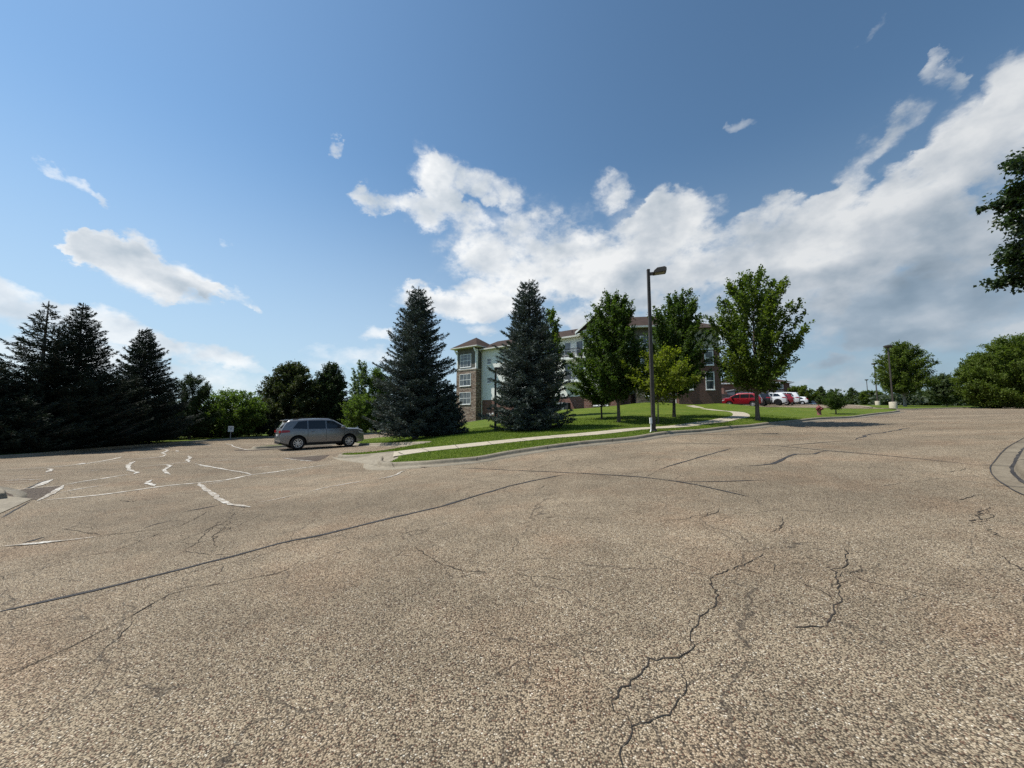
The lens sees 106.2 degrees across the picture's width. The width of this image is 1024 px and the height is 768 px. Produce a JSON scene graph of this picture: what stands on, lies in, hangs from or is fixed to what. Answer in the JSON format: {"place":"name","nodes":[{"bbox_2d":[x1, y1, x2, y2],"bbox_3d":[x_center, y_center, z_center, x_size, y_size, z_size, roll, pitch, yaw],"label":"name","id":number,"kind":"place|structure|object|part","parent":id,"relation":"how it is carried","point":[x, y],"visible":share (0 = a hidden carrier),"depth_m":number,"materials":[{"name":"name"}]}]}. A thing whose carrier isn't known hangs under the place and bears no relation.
{"place":"outdoors","nodes":[
{"label":"outdoors","id":0,"kind":"place"},
{"bbox_2d":[0,496,29,512],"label":"footpath","id":1,"kind":"structure","parent":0,"point":[9,502],"depth_m":8.53,"materials":[{"name":"concrete"}]},
{"bbox_2d":[0,432,374,454],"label":"lawn","id":2,"kind":"structure","parent":0,"point":[187,439],"depth_m":34.48,"materials":[{"name":"green plant"}]},
{"bbox_2d":[0,363,63,453],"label":"spruce tree","id":3,"kind":"object","parent":2,"relation":"on","point":[3,373],"visible":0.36,"depth_m":20.67,"materials":[{"name":"green plant"}]},
{"bbox_2d":[0,301,114,452],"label":"spruce tree","id":4,"kind":"object","parent":2,"relation":"on","point":[44,347],"visible":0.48,"depth_m":22.55,"materials":[{"name":"green plant"}]},
{"bbox_2d":[6,303,153,447],"bbox_3d":[-27.529,-0.480,24.170,5.774,9.607,7.522,-3,-6,31],"label":"spruce tree","id":5,"kind":"object","parent":2,"relation":"on","point":[98,380],"visible":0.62,"depth_m":24.20,"materials":[{"name":"green plant"}]},
{"bbox_2d":[106,328,204,443],"bbox_3d":[-27.824,0.235,29.328,6.963,9.133,8.288,0,-5,0],"label":"spruce tree","id":6,"kind":"object","parent":2,"relation":"on","point":[143,360],"visible":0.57,"depth_m":28.84,"materials":[{"name":"green plant"}]},
{"bbox_2d":[153,401,214,438],"bbox_3d":[-33.706,3.533,36.577,9.332,4.588,8.450,0,-5,0],"label":"evergreen shrub","id":7,"kind":"object","parent":2,"relation":"on","point":[194,423],"visible":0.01,"depth_m":37.29,"materials":[{"name":"green plant"}]},
{"bbox_2d":[159,370,220,438],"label":"pine tree","id":8,"kind":"object","parent":2,"relation":"on","point":[200,395],"visible":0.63,"depth_m":35.69,"materials":[{"name":"plant"}]},
{"bbox_2d":[195,387,275,437],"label":"broadleaf tree","id":9,"kind":"object","parent":2,"relation":"on","point":[242,415],"visible":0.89,"depth_m":39.07,"materials":[{"name":"green plant"}]},
{"bbox_2d":[246,417,270,435],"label":"evergreen shrub","id":10,"kind":"object","parent":2,"relation":"on","point":[254,434],"visible":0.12,"depth_m":42.28,"materials":[{"name":"green plant"}]},
{"bbox_2d":[254,413,296,435],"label":"evergreen shrub","id":11,"kind":"object","parent":2,"relation":"on","point":[267,428],"visible":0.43,"depth_m":41.92,"materials":[{"name":"green plant"}]},
{"bbox_2d":[255,360,329,432],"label":"linden tree","id":12,"kind":"object","parent":2,"relation":"on","point":[290,382],"visible":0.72,"depth_m":43.49,"materials":[{"name":"green plant"}]},
{"bbox_2d":[337,391,377,432],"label":"broadleaf tree","id":13,"kind":"object","parent":2,"relation":"on","point":[358,411],"visible":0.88,"depth_m":43.22,"materials":[{"name":"green plant"}]},
{"bbox_2d":[0,433,419,538],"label":"parking lot","id":14,"kind":"structure","parent":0,"point":[44,515],"depth_m":11.87,"materials":[{"name":"grey asphalt"}]},
{"bbox_2d":[0,486,26,498],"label":"kerb","id":15,"kind":"structure","parent":14,"relation":"on","point":[13,492],"depth_m":9.30,"materials":[{"name":"concrete"}]},
{"bbox_2d":[6,485,64,499],"bbox_3d":[-11.995,2.662,9.235,1.491,0.067,2.046,5,-7,-44],"label":"asphalt patch","id":16,"kind":"object","parent":14,"relation":"on","point":[34,493],"visible":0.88,"depth_m":9.58,"materials":[{"name":"grey asphalt"}]},
{"bbox_2d":[0,450,373,500],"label":"worn line","id":17,"kind":"object","parent":14,"relation":"on","point":[168,485],"visible":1,"depth_m":11.53,"materials":[{"name":"paint"}]},
{"bbox_2d":[0,432,386,458],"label":"kerb","id":18,"kind":"structure","parent":14,"relation":"on","point":[71,451],"depth_m":25.30,"materials":[{"name":"concrete"}]},
{"bbox_2d":[2,444,405,545],"bbox_3d":[-15.262,3.372,17.455,28.198,0.266,8.668,-5,-7,43],"label":"painted line","id":19,"kind":"object","parent":14,"relation":"on","point":[204,488],"visible":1,"depth_m":10.74,"materials":[{"name":"white paint"}]},
{"bbox_2d":[228,426,233,439],"bbox_3d":[-26.852,4.750,36.710,0.450,1.460,0.049,2,-6,-22],"label":"parking sign","id":20,"kind":"object","parent":14,"relation":"on","point":[230,429],"visible":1,"depth_m":36.72,"materials":[{"name":"metal"}]},
{"bbox_2d":[235,445,331,450],"bbox_3d":[-14.283,4.040,24.272,5.493,0.116,1.486,3,-6,-28],"label":"asphalt patch","id":21,"kind":"object","parent":14,"relation":"on","point":[279,448],"visible":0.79,"depth_m":23.92,"materials":[{"name":"grey asphalt"}]},
{"bbox_2d":[289,455,328,460],"bbox_3d":[-9.290,3.502,18.363,2.890,0.074,1.721,-4,-6,34],"label":"asphalt patch","id":22,"kind":"object","parent":14,"relation":"on","point":[315,458],"visible":1,"depth_m":18.16,"materials":[{"name":"grey asphalt"}]},
{"bbox_2d":[274,417,363,449],"bbox_3d":[-12.114,3.069,24.405,4.857,1.882,2.332,4,-6,-41],"label":"parked car","id":23,"kind":"object","parent":14,"relation":"on","point":[297,433],"visible":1,"depth_m":23.38,"materials":[{"name":"grey paint"}]},
{"bbox_3d":[-13.755,2.411,23.041,0.303,0.474,1.385,4,-6,-41],"label":"rear window","id":24,"kind":"part","parent":23,"relation":"part of","materials":[{"name":"grey glass"}]},
{"bbox_3d":[-12.618,2.436,22.902,0.790,0.501,0.151,4,-6,-41],"label":"window","id":25,"kind":"part","parent":23,"relation":"part of","materials":[{"name":"black glass"}]},
{"bbox_3d":[-11.911,2.482,23.512,0.960,0.508,0.154,4,-6,-41],"label":"window","id":26,"kind":"part","parent":23,"relation":"part of","materials":[{"name":"black glass"}]},
{"bbox_3d":[-11.097,2.537,24.212,1.050,0.510,0.155,4,-6,-41],"label":"window","id":27,"kind":"part","parent":23,"relation":"part of","materials":[{"name":"black glass"}]},
{"bbox_2d":[247,438,431,449],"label":"kerb","id":28,"kind":"structure","parent":14,"relation":"on","point":[355,444],"depth_m":24.08,"materials":[{"name":"concrete"}]},
{"bbox_2d":[337,451,391,457],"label":"kerb","id":29,"kind":"structure","parent":14,"relation":"on","point":[343,456],"depth_m":17.11,"materials":[{"name":"concrete"}]},
{"bbox_2d":[0,498,907,677],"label":"open crack","id":30,"kind":"object","parent":14,"relation":"on","point":[461,564],"visible":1,"depth_m":3.55,"materials":[{"name":"grey asphalt"}]},
{"bbox_2d":[332,451,401,465],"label":"footpath","id":31,"kind":"structure","parent":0,"point":[374,458],"depth_m":15.60,"materials":[{"name":"concrete"}]},
{"bbox_2d":[0,407,1023,767],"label":"road","id":32,"kind":"structure","parent":0,"point":[356,647],"depth_m":3.00,"materials":[{"name":"grey asphalt"}]},
{"bbox_2d":[1,428,982,610],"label":"sealed crack","id":33,"kind":"object","parent":32,"relation":"on","point":[780,460],"visible":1,"depth_m":6.53,"materials":[{"name":"black asphalt"}]},
{"bbox_2d":[9,428,1023,766],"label":"open crack","id":34,"kind":"object","parent":32,"relation":"on","point":[555,578],"visible":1,"depth_m":3.15,"materials":[{"name":"black asphalt"}]},
{"bbox_2d":[363,410,902,469],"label":"kerb","id":35,"kind":"structure","parent":32,"relation":"on","point":[383,465],"depth_m":15.35,"materials":[{"name":"concrete"}]},
{"bbox_2d":[855,405,1021,409],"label":"kerb","id":36,"kind":"structure","parent":32,"relation":"on","point":[929,408],"depth_m":52.38,"materials":[{"name":"concrete"}]},
{"bbox_2d":[947,352,1013,407],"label":"broadleaf tree","id":37,"kind":"object","parent":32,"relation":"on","point":[965,391],"visible":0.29,"depth_m":52.80,"materials":[{"name":"green plant"}]},
{"bbox_2d":[960,332,1023,408],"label":"broadleaf tree","id":38,"kind":"object","parent":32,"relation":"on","point":[1009,378],"visible":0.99,"depth_m":48.38,"materials":[{"name":"green plant"}]},
{"bbox_2d":[989,438,1023,494],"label":"sealed crack","id":39,"kind":"object","parent":32,"relation":"on","point":[995,460],"visible":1,"depth_m":7.26,"materials":[{"name":"black asphalt"}]},
{"bbox_2d":[991,438,1023,494],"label":"kerb","id":40,"kind":"structure","parent":32,"relation":"on","point":[1000,471],"depth_m":7.14,"materials":[{"name":"beige concrete"}]},
{"bbox_2d":[1009,448,1023,482],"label":"sealed crack","id":41,"kind":"object","parent":40,"relation":"on","point":[1011,467],"visible":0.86,"depth_m":7.26,"materials":[{"name":"black asphalt"}]},
{"bbox_2d":[0,0,1023,404],"label":"sky","id":42,"kind":"structure","parent":0,"point":[254,186],"materials":[{"name":"blue"}]},
{"bbox_2d":[393,405,749,455],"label":"footpath","id":43,"kind":"structure","parent":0,"point":[737,415],"depth_m":18.14,"materials":[{"name":"concrete"}]},
{"bbox_2d":[269,402,895,461],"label":"lawn","id":44,"kind":"structure","parent":0,"point":[638,409],"depth_m":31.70,"materials":[{"name":"green plant"}]},
{"bbox_2d":[311,360,349,424],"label":"linden tree","id":45,"kind":"object","parent":44,"relation":"on","point":[332,382],"visible":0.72,"depth_m":46.05,"materials":[{"name":"green plant"}]},
{"bbox_2d":[348,359,369,415],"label":"birch tree","id":46,"kind":"object","parent":44,"relation":"on","point":[362,377],"visible":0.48,"depth_m":45.74,"materials":[{"name":"green plant"}]},
{"bbox_2d":[364,367,390,430],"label":"broadleaf tree","id":47,"kind":"object","parent":44,"relation":"on","point":[377,372],"visible":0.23,"depth_m":46.38,"materials":[{"name":"green plant"}]},
{"bbox_2d":[361,286,465,441],"bbox_3d":[-5.859,-1.304,24.139,5.051,10.093,5.950,-4,-7,40],"label":"blue spruce","id":48,"kind":"object","parent":44,"relation":"on","point":[415,388],"visible":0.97,"depth_m":23.11,"materials":[{"name":"grey plant"}]},
{"bbox_2d":[433,383,468,435],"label":"blue spruce","id":49,"kind":"object","parent":44,"relation":"on","point":[449,427],"visible":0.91,"depth_m":23.49,"materials":[{"name":"grey plant"}]},
{"bbox_2d":[493,367,502,429],"bbox_3d":[-0.869,1.079,24.504,0.630,4.306,0.260,0,-5,0],"label":"lamp post","id":50,"kind":"object","parent":44,"relation":"on","point":[495,393],"visible":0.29,"depth_m":24.51,"materials":[{"name":"brown metal"}]},
{"bbox_2d":[477,279,576,431],"bbox_3d":[0.939,-1.669,22.811,4.611,9.352,5.660,4,-7,-39],"label":"blue spruce","id":51,"kind":"object","parent":44,"relation":"on","point":[524,366],"visible":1,"depth_m":21.90,"materials":[{"name":"grey plant"}]},
{"bbox_2d":[541,306,569,413],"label":"broadleaf tree","id":52,"kind":"object","parent":44,"relation":"on","point":[555,331],"visible":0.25,"depth_m":33.30,"materials":[{"name":"green plant"}]},
{"bbox_2d":[556,402,570,409],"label":"electrical cabinet","id":53,"kind":"object","parent":44,"relation":"on","point":[568,405],"visible":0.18,"depth_m":47.70,"materials":[{"name":"grey metal"}]},
{"bbox_2d":[450,315,721,421],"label":"apartment building","id":54,"kind":"structure","parent":44,"relation":"on","point":[476,357],"depth_m":50.64,"materials":[{"name":"brown brick"}]},
{"bbox_2d":[459,373,470,386],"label":"window","id":55,"kind":"structure","parent":54,"relation":"in","point":[465,379],"depth_m":58.77,"materials":[{"name":"white glass"}]},
{"bbox_2d":[459,392,470,404],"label":"window","id":56,"kind":"structure","parent":54,"relation":"in","point":[465,397],"depth_m":58.42,"materials":[{"name":"white glass"}]},
{"bbox_2d":[460,354,470,367],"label":"window","id":57,"kind":"structure","parent":54,"relation":"in","point":[465,360],"depth_m":59.08,"materials":[{"name":"white glass"}]},
{"bbox_2d":[487,358,491,364],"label":"window","id":58,"kind":"structure","parent":54,"relation":"in","point":[489,360],"depth_m":57.76,"materials":[{"name":"grey glass"}]},
{"bbox_2d":[564,342,570,356],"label":"window","id":59,"kind":"structure","parent":54,"relation":"in","point":[567,344],"depth_m":49.90,"materials":[{"name":"grey glass"}]},
{"bbox_2d":[564,364,571,379],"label":"window","id":60,"kind":"structure","parent":54,"relation":"in","point":[569,365],"depth_m":49.57,"materials":[{"name":"grey glass"}]},
{"bbox_2d":[576,340,582,356],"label":"window","id":61,"kind":"structure","parent":54,"relation":"in","point":[578,343],"depth_m":48.96,"materials":[{"name":"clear glass"}]},
{"bbox_2d":[640,336,652,350],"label":"window","id":62,"kind":"structure","parent":54,"relation":"in","point":[644,340],"depth_m":44.19,"materials":[{"name":"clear glass"}]},
{"bbox_2d":[704,351,713,365],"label":"window","id":63,"kind":"structure","parent":54,"relation":"in","point":[710,353],"depth_m":42.10,"materials":[{"name":"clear glass"}]},
{"bbox_2d":[705,372,714,389],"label":"window","id":64,"kind":"structure","parent":54,"relation":"in","point":[710,385],"depth_m":41.84,"materials":[{"name":"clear glass"}]},
{"bbox_2d":[566,342,638,418],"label":"maple tree","id":65,"kind":"object","parent":44,"relation":"on","point":[585,392],"visible":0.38,"depth_m":27.61,"materials":[{"name":"green plant"}]},
{"bbox_2d":[577,288,646,421],"bbox_3d":[6.826,-1.811,24.868,4.711,9.144,3.991,3,-6,-27],"label":"maple tree","id":66,"kind":"object","parent":44,"relation":"on","point":[614,337],"visible":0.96,"depth_m":24.27,"materials":[{"name":"green plant"}]},
{"bbox_2d":[646,266,666,431],"bbox_3d":[6.948,-1.538,18.313,1.045,8.177,0.479,-1,-5,13],"label":"lamp post","id":67,"kind":"object","parent":44,"relation":"on","point":[659,271],"visible":0.9,"depth_m":18.38,"materials":[{"name":"brown metal"}]},
{"bbox_2d":[620,342,703,423],"bbox_3d":[8.825,0.092,23.181,4.340,5.281,4.574,-5,-7,42],"label":"maple tree","id":68,"kind":"object","parent":44,"relation":"on","point":[668,382],"visible":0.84,"depth_m":22.62,"materials":[{"name":"green plant"}]},
{"bbox_2d":[641,287,713,416],"bbox_3d":[11.600,-2.132,27.433,4.864,9.645,4.831,-2,-6,23],"label":"maple tree","id":69,"kind":"object","parent":44,"relation":"on","point":[676,322],"visible":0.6,"depth_m":26.48,"materials":[{"name":"green plant"}]},
{"bbox_2d":[704,264,815,419],"bbox_3d":[14.860,-2.360,24.152,5.835,9.880,5.491,0,-5,0],"label":"maple tree","id":70,"kind":"object","parent":44,"relation":"on","point":[741,368],"visible":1,"depth_m":23.14,"materials":[{"name":"green plant"}]},
{"bbox_2d":[816,405,823,414],"bbox_3d":[26.300,2.285,32.920,0.554,0.990,0.556,-3,-6,29],"label":"fire hydrant","id":71,"kind":"object","parent":44,"relation":"on","point":[819,408],"visible":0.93,"depth_m":32.80,"materials":[{"name":"red metal"}]},
{"bbox_2d":[818,388,850,413],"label":"young maple tree","id":72,"kind":"object","parent":44,"relation":"on","point":[832,402],"visible":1,"depth_m":33.20,"materials":[{"name":"green plant"}]},
{"bbox_2d":[747,404,893,408],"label":"parking lot","id":73,"kind":"structure","parent":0,"point":[815,406],"depth_m":52.60,"materials":[{"name":"grey asphalt"}]},
{"bbox_2d":[726,389,747,395],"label":"garage","id":74,"kind":"structure","parent":73,"relation":"on","point":[730,392],"depth_m":66.70,"materials":[{"name":"grey metal"}]},
{"bbox_2d":[722,393,762,405],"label":"parked car","id":75,"kind":"object","parent":73,"relation":"on","point":[743,398],"visible":0.72,"depth_m":49.00,"materials":[{"name":"red paint"}]},
{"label":"window","id":76,"kind":"part","parent":75,"relation":"part of","materials":[{"name":"black glass"}]},
{"bbox_2d":[750,392,772,405],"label":"parked car","id":77,"kind":"object","parent":73,"relation":"on","point":[767,398],"visible":0.2,"depth_m":50.98,"materials":[{"name":"black paint"}]},
{"bbox_2d":[769,392,787,405],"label":"parked car","id":78,"kind":"object","parent":73,"relation":"on","point":[782,397],"visible":0.48,"depth_m":53.95,"materials":[{"name":"white paint"}]},
{"bbox_2d":[767,393,794,404],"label":"parked car","id":79,"kind":"object","parent":73,"relation":"on","point":[791,398],"visible":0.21,"depth_m":56.39,"materials":[{"name":"red paint"}]},
{"bbox_2d":[777,392,800,404],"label":"parked car","id":80,"kind":"object","parent":73,"relation":"on","point":[795,395],"visible":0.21,"depth_m":58.34,"materials":[{"name":"white paint"}]},
{"bbox_2d":[797,397,808,404],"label":"parked car","id":81,"kind":"object","parent":73,"relation":"on","point":[803,400],"visible":0.35,"depth_m":73.89,"materials":[{"name":"white paint"}]},
{"bbox_2d":[787,385,819,401],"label":"young tree","id":82,"kind":"object","parent":73,"relation":"on","point":[801,391],"visible":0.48,"depth_m":81.09,"materials":[{"name":"green plant"}]},
{"bbox_2d":[795,401,816,404],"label":"parked car","id":83,"kind":"object","parent":73,"relation":"on","point":[812,403],"visible":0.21,"depth_m":81.94,"materials":[{"name":"silver metal"}]},
{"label":"retaining wall","id":84,"kind":"object","parent":73,"relation":"on","visible":0},
{"bbox_2d":[722,394,732,398],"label":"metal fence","id":85,"kind":"object","parent":84,"relation":"on","point":[726,396],"visible":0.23,"depth_m":58.80,"materials":[{"name":"metal"}]},
{"bbox_2d":[863,405,972,408],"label":"lawn","id":86,"kind":"structure","parent":0,"point":[899,406],"depth_m":58.41,"materials":[{"name":"green plant"}]},
{"bbox_2d":[721,379,793,396],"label":"apartment building","id":87,"kind":"structure","parent":86,"relation":"on","point":[725,386],"depth_m":90.42,"materials":[{"name":"red brick"}]},
{"bbox_2d":[815,386,829,404],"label":"young tree","id":88,"kind":"object","parent":86,"relation":"on","point":[821,390],"visible":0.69,"depth_m":83.67,"materials":[{"name":"green plant"}]},
{"bbox_2d":[844,387,858,404],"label":"young tree","id":89,"kind":"object","parent":86,"relation":"on","point":[852,392],"visible":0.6,"depth_m":97.68,"materials":[{"name":"green plant"}]},
{"bbox_2d":[858,389,882,404],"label":"young tree","id":90,"kind":"object","parent":86,"relation":"on","point":[863,395],"visible":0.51,"depth_m":91.86,"materials":[{"name":"green plant"}]},
{"bbox_2d":[871,363,880,404],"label":"lamp post","id":91,"kind":"object","parent":86,"relation":"on","point":[877,402],"visible":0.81,"depth_m":77.11,"materials":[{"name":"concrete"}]},
{"bbox_2d":[883,345,897,407],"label":"lamp post","id":92,"kind":"object","parent":86,"relation":"on","point":[892,404],"visible":0.92,"depth_m":50.20,"materials":[{"name":"metal"}]},
{"bbox_2d":[870,339,942,406],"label":"broadleaf tree","id":93,"kind":"object","parent":86,"relation":"on","point":[909,375],"visible":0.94,"depth_m":57.34,"materials":[{"name":"green plant"}]},
{"bbox_2d":[913,389,929,405],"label":"young tree","id":94,"kind":"object","parent":86,"relation":"on","point":[921,395],"visible":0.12,"depth_m":79.16,"materials":[{"name":"green plant"}]},
{"bbox_2d":[921,393,939,405],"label":"young tree","id":95,"kind":"object","parent":86,"relation":"on","point":[931,403],"visible":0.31,"depth_m":75.69,"materials":[{"name":"green plant"}]},
{"bbox_2d":[922,371,961,405],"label":"broadleaf tree","id":96,"kind":"object","parent":86,"relation":"on","point":[940,394],"visible":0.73,"depth_m":61.80,"materials":[{"name":"green plant"}]},
{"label":"lawn","id":97,"kind":"structure","parent":0,"visible":0},
{"bbox_2d":[973,147,1023,294],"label":"broadleaf tree","id":98,"kind":"object","parent":97,"relation":"on","point":[1011,199],"visible":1,"depth_m":15.51,"materials":[{"name":"green plant"}]},
{"bbox_3d":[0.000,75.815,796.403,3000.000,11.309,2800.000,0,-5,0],"label":"ground","id":99,"kind":"structure","parent":0,"visible":0},
{"bbox_2d":[314,390,977,422],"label":"wood","id":100,"kind":"object","parent":99,"relation":"on","point":[885,399],"visible":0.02,"depth_m":77.89,"materials":[{"name":"green plant"}]}
]}

